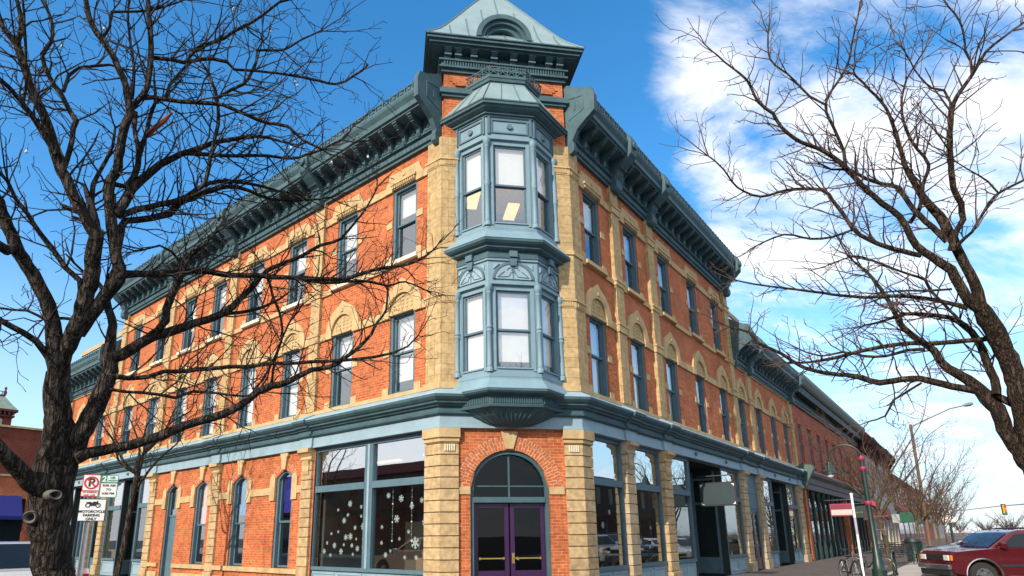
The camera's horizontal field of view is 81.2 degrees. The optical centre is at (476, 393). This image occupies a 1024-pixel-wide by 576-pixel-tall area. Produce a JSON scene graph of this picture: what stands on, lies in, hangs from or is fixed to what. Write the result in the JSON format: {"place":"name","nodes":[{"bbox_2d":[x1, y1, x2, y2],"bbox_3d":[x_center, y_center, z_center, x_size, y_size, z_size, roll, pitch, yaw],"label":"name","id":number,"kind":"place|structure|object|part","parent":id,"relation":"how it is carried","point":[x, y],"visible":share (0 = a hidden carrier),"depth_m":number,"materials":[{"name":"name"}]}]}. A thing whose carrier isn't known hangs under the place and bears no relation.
{"place":"outdoors","nodes":[
{"label":"outdoors","id":0,"kind":"place"},
{"bbox_2d":[0,0,1023,532],"label":"sky","id":1,"kind":"structure","parent":0,"point":[629,60],"materials":[{"name":"blue"}]},
{"bbox_2d":[89,533,1001,575],"bbox_3d":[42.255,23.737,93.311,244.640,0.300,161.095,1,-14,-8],"label":"pavement","id":2,"kind":"structure","parent":0,"point":[827,567],"depth_m":26.90,"materials":[{"name":"concrete"}]},
{"bbox_2d":[0,387,42,540],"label":"brick building","id":3,"kind":"structure","parent":2,"relation":"on","point":[23,443],"depth_m":44.28,"materials":[{"name":"red brick"}]},
{"bbox_2d":[0,499,25,540],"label":"shop window","id":4,"kind":"structure","parent":3,"relation":"in","point":[9,529],"depth_m":43.53,"materials":[{"name":"black glass"}]},
{"bbox_2d":[0,541,89,575],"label":"parked car","id":5,"kind":"object","parent":2,"relation":"on","point":[14,558],"visible":0.24,"depth_m":12.27,"materials":[{"name":"white paint"}]},
{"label":"rear window","id":6,"kind":"part","parent":5,"relation":"part of","materials":[{"name":"blue glass"}]},
{"bbox_2d":[76,474,118,575],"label":"sign post","id":7,"kind":"object","parent":2,"relation":"on","point":[90,508],"visible":1,"depth_m":11.54,"materials":[{"name":"metal"}]},
{"bbox_2d":[73,345,224,575],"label":"street tree","id":8,"kind":"object","parent":2,"relation":"on","point":[136,472],"visible":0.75,"depth_m":17.77,"materials":[{"name":"brown plant"}]},
{"bbox_2d":[0,0,466,575],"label":"bare tree","id":9,"kind":"object","parent":2,"relation":"on","point":[46,480],"visible":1,"depth_m":6.30,"materials":[{"name":"brown plant"}]},
{"bbox_2d":[70,0,811,575],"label":"corner building","id":10,"kind":"structure","parent":2,"relation":"on","point":[554,396],"depth_m":17.73,"materials":[{"name":"orange brick"}]},
{"bbox_2d":[92,415,104,460],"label":"window","id":11,"kind":"structure","parent":10,"relation":"in","point":[98,440],"depth_m":29.29,"materials":[{"name":"glass"}]},
{"bbox_2d":[120,406,132,454],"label":"window","id":12,"kind":"structure","parent":10,"relation":"in","point":[126,436],"depth_m":27.33,"materials":[{"name":"paint"}]},
{"bbox_2d":[130,325,143,371],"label":"window","id":13,"kind":"structure","parent":10,"relation":"in","point":[138,334],"depth_m":28.16,"materials":[{"name":"paint"}]},
{"bbox_2d":[145,397,158,448],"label":"window","id":14,"kind":"structure","parent":10,"relation":"in","point":[151,424],"depth_m":25.73,"materials":[{"name":"paint"}]},
{"bbox_2d":[155,315,167,361],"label":"window","id":15,"kind":"structure","parent":10,"relation":"in","point":[159,355],"depth_m":26.46,"materials":[{"name":"paint"}]},
{"bbox_2d":[172,387,187,442],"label":"window","id":16,"kind":"structure","parent":10,"relation":"in","point":[175,439],"depth_m":24.10,"materials":[{"name":"paint"}]},
{"bbox_2d":[182,297,195,349],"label":"window","id":17,"kind":"structure","parent":10,"relation":"in","point":[190,303],"depth_m":24.97,"materials":[{"name":"paint"}]},
{"bbox_2d":[190,482,207,563],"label":"arched window","id":18,"kind":"structure","parent":10,"relation":"in","point":[201,508],"depth_m":21.54,"materials":[{"name":"glass"}]},
{"bbox_2d":[201,377,217,436],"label":"window","id":19,"kind":"structure","parent":10,"relation":"in","point":[206,431],"depth_m":22.58,"materials":[{"name":"glass"}]},
{"bbox_2d":[211,280,227,337],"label":"window","id":20,"kind":"structure","parent":10,"relation":"in","point":[215,325],"depth_m":23.56,"materials":[{"name":"paint"}]},
{"bbox_2d":[228,477,246,565],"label":"arched window","id":21,"kind":"structure","parent":10,"relation":"in","point":[239,505],"depth_m":19.93,"materials":[{"name":"glass"}]},
{"bbox_2d":[238,367,256,428],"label":"window","id":22,"kind":"structure","parent":10,"relation":"in","point":[246,416],"depth_m":20.97,"materials":[{"name":"glass"}]},
{"bbox_2d":[247,261,264,321],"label":"window","id":23,"kind":"structure","parent":10,"relation":"in","point":[260,269],"depth_m":21.86,"materials":[{"name":"paint"}]},
{"bbox_2d":[272,471,291,568],"bbox_3d":[-5.773,3.835,18.159,0.872,2.878,0.250,-11,-17,38],"label":"arched window","id":24,"kind":"structure","parent":10,"relation":"in","point":[283,503],"depth_m":18.35,"materials":[{"name":"glass"}]},
{"bbox_2d":[280,349,300,418],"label":"window","id":25,"kind":"structure","parent":10,"relation":"in","point":[288,408],"depth_m":19.32,"materials":[{"name":"glass"}]},
{"bbox_2d":[288,238,307,304],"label":"window","id":26,"kind":"structure","parent":10,"relation":"in","point":[295,248],"depth_m":20.34,"materials":[{"name":"glass"}]},
{"bbox_2d":[330,331,353,407],"bbox_3d":[-3.849,-0.696,17.588,0.970,2.310,0.255,-11,-17,38],"label":"window","id":27,"kind":"structure","parent":10,"relation":"in","point":[339,350],"depth_m":17.78,"materials":[{"name":"glass"}]},
{"bbox_2d":[337,211,358,276],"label":"window","id":28,"kind":"structure","parent":10,"relation":"in","point":[349,220],"depth_m":18.70,"materials":[{"name":"glass"}]},
{"bbox_2d":[389,310,414,394],"bbox_3d":[-1.886,-1.090,16.025,0.970,2.310,0.255,-11,-17,38],"label":"window","id":29,"kind":"structure","parent":10,"relation":"in","point":[406,370],"depth_m":16.18,"materials":[{"name":"glass"}]},
{"bbox_2d":[393,180,416,259],"bbox_3d":[-1.919,-4.809,16.918,0.970,2.320,0.255,-11,-17,38],"label":"window","id":30,"kind":"structure","parent":10,"relation":"in","point":[405,201],"depth_m":17.14,"materials":[{"name":"glass"}]},
{"bbox_2d":[416,547,424,569],"bbox_3d":[-1.103,4.172,14.986,0.700,0.660,0.500,-11,-17,38],"label":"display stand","id":31,"kind":"object","parent":10,"relation":"in","point":[419,563],"visible":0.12,"depth_m":14.90,"materials":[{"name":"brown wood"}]},
{"bbox_2d":[459,142,484,235],"bbox_3d":[-0.082,-5.380,15.805,0.882,2.520,0.195,-10,-17,36],"label":"oriel window","id":32,"kind":"structure","parent":10,"relation":"in","point":[471,169],"depth_m":15.95,"materials":[{"name":"white glass"}]},
{"bbox_2d":[460,286,486,377],"bbox_3d":[-0.047,-1.506,14.874,0.882,2.250,0.195,-10,-17,36],"label":"oriel window","id":33,"kind":"structure","parent":10,"relation":"in","point":[473,354],"depth_m":14.94,"materials":[{"name":"white glass"}]},
{"bbox_2d":[474,503,509,575],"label":"door leaf","id":34,"kind":"structure","parent":10,"relation":"in","point":[491,520],"depth_m":14.23,"materials":[{"name":"purple paint"}]},
{"bbox_2d":[490,140,531,227],"bbox_3d":[0.879,-5.436,15.609,1.105,2.520,0.195,1,-14,-8],"label":"oriel window","id":35,"kind":"structure","parent":10,"relation":"in","point":[510,169],"depth_m":15.75,"materials":[{"name":"white glass"}]},
{"bbox_2d":[492,285,535,372],"bbox_3d":[0.913,-1.561,14.678,1.105,2.250,0.195,1,-14,-8],"label":"oriel window","id":36,"kind":"structure","parent":10,"relation":"in","point":[513,306],"depth_m":14.73,"materials":[{"name":"white glass"}]},
{"bbox_2d":[509,503,546,575],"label":"door leaf","id":37,"kind":"structure","parent":10,"relation":"in","point":[527,520],"depth_m":14.35,"materials":[{"name":"purple paint"}]},
{"bbox_2d":[535,148,553,239],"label":"oriel window","id":38,"kind":"structure","parent":10,"relation":"in","point":[540,181],"depth_m":16.27,"materials":[{"name":"blue paint"}]},
{"bbox_2d":[540,290,559,379],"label":"oriel window","id":39,"kind":"structure","parent":10,"relation":"in","point":[548,342],"depth_m":15.29,"materials":[{"name":"blue paint"}]},
{"bbox_2d":[582,190,600,266],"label":"window","id":40,"kind":"structure","parent":10,"relation":"in","point":[590,215],"depth_m":17.76,"materials":[{"name":"glass"}]},
{"bbox_2d":[589,316,608,396],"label":"window","id":41,"kind":"structure","parent":10,"relation":"in","point":[597,328],"depth_m":16.82,"materials":[{"name":"glass"}]},
{"bbox_2d":[622,225,638,293],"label":"window","id":42,"kind":"structure","parent":10,"relation":"in","point":[628,237],"depth_m":19.73,"materials":[{"name":"glass"}]},
{"bbox_2d":[631,339,647,411],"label":"window","id":43,"kind":"structure","parent":10,"relation":"in","point":[636,348],"depth_m":18.79,"materials":[{"name":"glass"}]},
{"bbox_2d":[657,255,670,315],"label":"window","id":44,"kind":"structure","parent":10,"relation":"in","point":[662,267],"depth_m":21.77,"materials":[{"name":"glass"}]},
{"bbox_2d":[666,359,680,423],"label":"window","id":45,"kind":"structure","parent":10,"relation":"in","point":[671,366],"depth_m":20.85,"materials":[{"name":"glass"}]},
{"bbox_2d":[686,280,698,335],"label":"window","id":46,"kind":"structure","parent":10,"relation":"in","point":[690,288],"depth_m":23.87,"materials":[{"name":"paint"}]},
{"bbox_2d":[695,375,707,432],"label":"window","id":47,"kind":"structure","parent":10,"relation":"in","point":[699,381],"depth_m":22.97,"materials":[{"name":"paint"}]},
{"bbox_2d":[710,300,720,350],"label":"window","id":48,"kind":"structure","parent":10,"relation":"in","point":[717,338],"depth_m":25.92,"materials":[{"name":"paint"}]},
{"bbox_2d":[696,474,737,506],"bbox_3d":[8.191,3.328,20.335,1.300,1.039,0.104,-11,-17,38],"label":"hanging sign","id":49,"kind":"object","parent":10,"relation":"attached to","point":[718,493],"visible":1,"depth_m":20.24,"materials":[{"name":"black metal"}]},
{"bbox_2d":[719,388,730,441],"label":"window","id":50,"kind":"structure","parent":10,"relation":"in","point":[726,428],"depth_m":25.03,"materials":[{"name":"paint"}]},
{"bbox_2d":[738,399,748,447],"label":"window","id":51,"kind":"structure","parent":10,"relation":"in","point":[741,404],"depth_m":26.94,"materials":[{"name":"paint"}]},
{"bbox_2d":[756,408,764,453],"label":"window","id":52,"kind":"structure","parent":10,"relation":"in","point":[758,414],"depth_m":29.03,"materials":[{"name":"glass"}]},
{"bbox_2d":[770,417,778,458],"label":"window","id":53,"kind":"structure","parent":10,"relation":"in","point":[772,420],"depth_m":31.00,"materials":[{"name":"glass"}]},
{"bbox_2d":[783,424,790,462],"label":"window","id":54,"kind":"structure","parent":10,"relation":"in","point":[785,429],"depth_m":32.97,"materials":[{"name":"glass"}]},
{"bbox_2d":[791,373,871,560],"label":"brick building","id":55,"kind":"structure","parent":2,"relation":"on","point":[829,536],"depth_m":39.18,"materials":[{"name":"brick"}]},
{"bbox_2d":[797,425,803,461],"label":"window","id":56,"kind":"structure","parent":55,"relation":"in","point":[797,425],"depth_m":35.81,"materials":[{"name":"glass"}]},
{"bbox_2d":[807,431,813,465],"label":"window","id":57,"kind":"structure","parent":55,"relation":"in","point":[807,431],"depth_m":37.92,"materials":[{"name":"glass"}]},
{"bbox_2d":[816,436,822,469],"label":"window","id":58,"kind":"structure","parent":55,"relation":"in","point":[816,436],"depth_m":40.07,"materials":[{"name":"glass"}]},
{"bbox_2d":[816,499,852,515],"bbox_3d":[21.123,6.794,35.195,1.920,0.959,0.100,-11,-17,38],"label":"hanging sign","id":59,"kind":"object","parent":55,"relation":"attached to","point":[841,509],"visible":0.8,"depth_m":34.92,"materials":[{"name":"red metal"}]},
{"bbox_2d":[852,503,866,517],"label":"hanging sign","id":60,"kind":"object","parent":55,"relation":"attached to","point":[860,512],"visible":0.76,"depth_m":40.98,"materials":[{"name":"green paint"}]},
{"bbox_2d":[854,505,890,519],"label":"hanging sign","id":61,"kind":"object","parent":55,"relation":"attached to","point":[887,512],"visible":0.53,"depth_m":43.53,"materials":[{"name":"red metal"}]},
{"bbox_2d":[890,511,900,522],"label":"hanging sign","id":62,"kind":"object","parent":55,"relation":"attached to","point":[895,518],"visible":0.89,"depth_m":46.15,"materials":[{"name":"metal"}]},
{"bbox_2d":[656,0,1023,473],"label":"bare tree","id":63,"kind":"object","parent":2,"relation":"on","point":[1006,355],"visible":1,"depth_m":7.49,"materials":[{"name":"brown plant"}]},
{"bbox_2d":[838,548,862,575],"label":"bicycle","id":64,"kind":"object","parent":2,"relation":"on","point":[846,566],"visible":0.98,"depth_m":18.38,"materials":[{"name":"metal"}]},
{"bbox_2d":[768,367,969,569],"bbox_3d":[16.854,3.420,24.871,6.874,7.698,6.729,5,-15,-22],"label":"street tree","id":65,"kind":"object","parent":2,"relation":"on","point":[878,512],"visible":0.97,"depth_m":24.94,"materials":[{"name":"brown plant"}]},
{"bbox_2d":[846,545,896,575],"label":"bicycle","id":66,"kind":"object","parent":2,"relation":"on","point":[868,566],"visible":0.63,"depth_m":21.53,"materials":[{"name":"metal"}]},
{"bbox_2d":[857,432,900,547],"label":"stone building","id":67,"kind":"structure","parent":2,"relation":"on","point":[893,534],"depth_m":61.29,"materials":[{"name":"brown stone"}]},
{"bbox_2d":[856,475,925,545],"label":"brick building","id":68,"kind":"structure","parent":2,"relation":"on","point":[906,527],"depth_m":77.03,"materials":[{"name":"paint"}]},
{"bbox_2d":[878,544,917,563],"bbox_3d":[21.051,8.038,29.865,0.728,0.962,1.600,11,-18,-39],"label":"park bench","id":69,"kind":"object","parent":2,"relation":"on","point":[883,550],"visible":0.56,"depth_m":29.51,"materials":[{"name":"black metal"}]},
{"bbox_2d":[831,422,989,538],"bbox_3d":[28.847,6.329,39.364,8.410,8.598,7.515,1,-14,-8],"label":"street tree","id":70,"kind":"object","parent":2,"relation":"on","point":[917,508],"visible":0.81,"depth_m":38.95,"materials":[{"name":"brown plant"}]},
{"bbox_2d":[904,537,922,561],"bbox_3d":[23.283,8.309,31.693,0.828,1.240,0.828,-11,-17,38],"label":"trash can","id":71,"kind":"object","parent":2,"relation":"on","point":[916,543],"visible":0.8,"depth_m":31.46,"materials":[{"name":"green paint"}]},
{"bbox_2d":[867,444,974,526],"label":"street tree","id":72,"kind":"object","parent":2,"relation":"on","point":[937,509],"visible":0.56,"depth_m":44.78,"materials":[{"name":"brown plant"}]},
{"bbox_2d":[915,571,927,575],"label":"kerb","id":73,"kind":"structure","parent":2,"relation":"on","point":[920,573],"depth_m":22.05,"materials":[{"name":"concrete"}]},
{"bbox_2d":[876,455,978,544],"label":"street tree","id":74,"kind":"object","parent":2,"relation":"on","point":[944,515],"visible":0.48,"depth_m":55.15,"materials":[{"name":"brown plant"}]},
{"bbox_2d":[922,503,934,540],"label":"brick building","id":75,"kind":"structure","parent":2,"relation":"on","point":[932,533],"depth_m":120.00,"materials":[{"name":"brick"}]},
{"bbox_2d":[931,516,944,538],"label":"stone building","id":76,"kind":"structure","parent":2,"relation":"on","point":[941,531],"depth_m":147.46,"materials":[{"name":"grey stone"}]},
{"bbox_2d":[903,476,977,544],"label":"street tree","id":77,"kind":"object","parent":2,"relation":"on","point":[943,523],"visible":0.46,"depth_m":67.85,"materials":[{"name":"brown plant"}]},
{"bbox_2d":[913,479,980,527],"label":"street tree","id":78,"kind":"object","parent":2,"relation":"on","point":[960,515],"visible":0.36,"depth_m":85.36,"materials":[{"name":"brown plant"}]},
{"bbox_2d":[941,515,957,542],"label":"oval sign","id":79,"kind":"object","parent":2,"relation":"on","point":[951,531],"visible":0.5,"depth_m":83.89,"materials":[{"name":"white metal"}]},
{"bbox_2d":[926,529,985,547],"bbox_3d":[20.768,6.289,23.726,4.690,1.767,2.000,-3,-14,8],"label":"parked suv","id":80,"kind":"object","parent":2,"relation":"on","point":[952,544],"visible":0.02,"depth_m":24.45,"materials":[{"name":"grey paint"}]},
{"bbox_2d":[952,517,973,534],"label":"bare tree","id":81,"kind":"object","parent":2,"relation":"on","point":[960,527],"visible":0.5,"depth_m":229.53,"materials":[{"name":"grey plant"}]},
{"bbox_2d":[918,527,1023,575],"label":"car","id":82,"kind":"object","parent":2,"relation":"on","point":[994,553],"visible":1,"depth_m":17.88,"materials":[{"name":"red paint"}]},
{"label":"side window","id":83,"kind":"part","parent":82,"relation":"part of","materials":[{"name":"grey glass"}]},
{"bbox_2d":[919,528,1023,560],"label":"parked suv","id":84,"kind":"object","parent":2,"relation":"on","point":[969,538],"visible":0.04,"depth_m":21.58,"materials":[{"name":"silver metal"}]},
{"bbox_2d":[968,516,997,530],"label":"bare tree","id":85,"kind":"object","parent":2,"relation":"on","point":[981,526],"visible":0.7,"depth_m":210.96,"materials":[{"name":"grey plant"}]},
{"bbox_2d":[946,519,1023,535],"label":"distant wood","id":86,"kind":"object","parent":2,"relation":"on","point":[959,533],"visible":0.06,"depth_m":205.31,"materials":[{"name":"brown plant"}]},
{"bbox_2d":[959,503,1023,514],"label":"traffic light","id":87,"kind":"object","parent":2,"relation":"on","point":[1004,509],"visible":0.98,"depth_m":75.07,"materials":[{"name":"yellow metal"}]},
{"bbox_2d":[984,509,1023,529],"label":"bare tree","id":88,"kind":"object","parent":2,"relation":"on","point":[1011,523],"visible":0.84,"depth_m":149.95,"materials":[{"name":"grey plant"}]},
{"bbox_2d":[887,562,920,575],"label":"verge strip","id":89,"kind":"object","parent":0,"point":[911,569],"depth_m":24.00,"materials":[{"name":"concrete"}]},
{"bbox_2d":[850,493,864,575],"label":"marker post","id":90,"kind":"object","parent":89,"relation":"on","point":[856,531],"visible":1,"depth_m":17.89,"materials":[{"name":"white metal"}]},
{"bbox_2d":[823,444,892,575],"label":"street lamp","id":91,"kind":"object","parent":89,"relation":"on","point":[878,569],"visible":1,"depth_m":20.88,"materials":[{"name":"metal"}]},
{"bbox_2d":[890,550,897,575],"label":"bike rack","id":92,"kind":"object","parent":89,"relation":"on","point":[892,558],"visible":0.86,"depth_m":20.92,"materials":[{"name":"metal"}]},
{"bbox_2d":[910,402,972,545],"bbox_3d":[31.267,5.580,39.872,6.133,10.229,1.560,3,-14,-15],"label":"street light","id":93,"kind":"object","parent":89,"relation":"on","point":[928,535],"visible":0.8,"depth_m":39.02,"materials":[{"name":"metal"}]},
{"bbox_3d":[-1.622,3.050,14.942,0.040,1.370,0.035,-11,-17,38],"label":"hanging light string","id":94,"kind":"object","parent":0,"visible":0},
{"bbox_2d":[411,538,418,548],"bbox_3d":[-1.509,3.690,14.679,0.277,0.305,0.006,-11,-17,37],"label":"paper snowflake","id":95,"kind":"object","parent":94,"relation":"hanging from","point":[415,544],"visible":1,"depth_m":14.67,"materials":[{"name":"white paper"}]}
]}

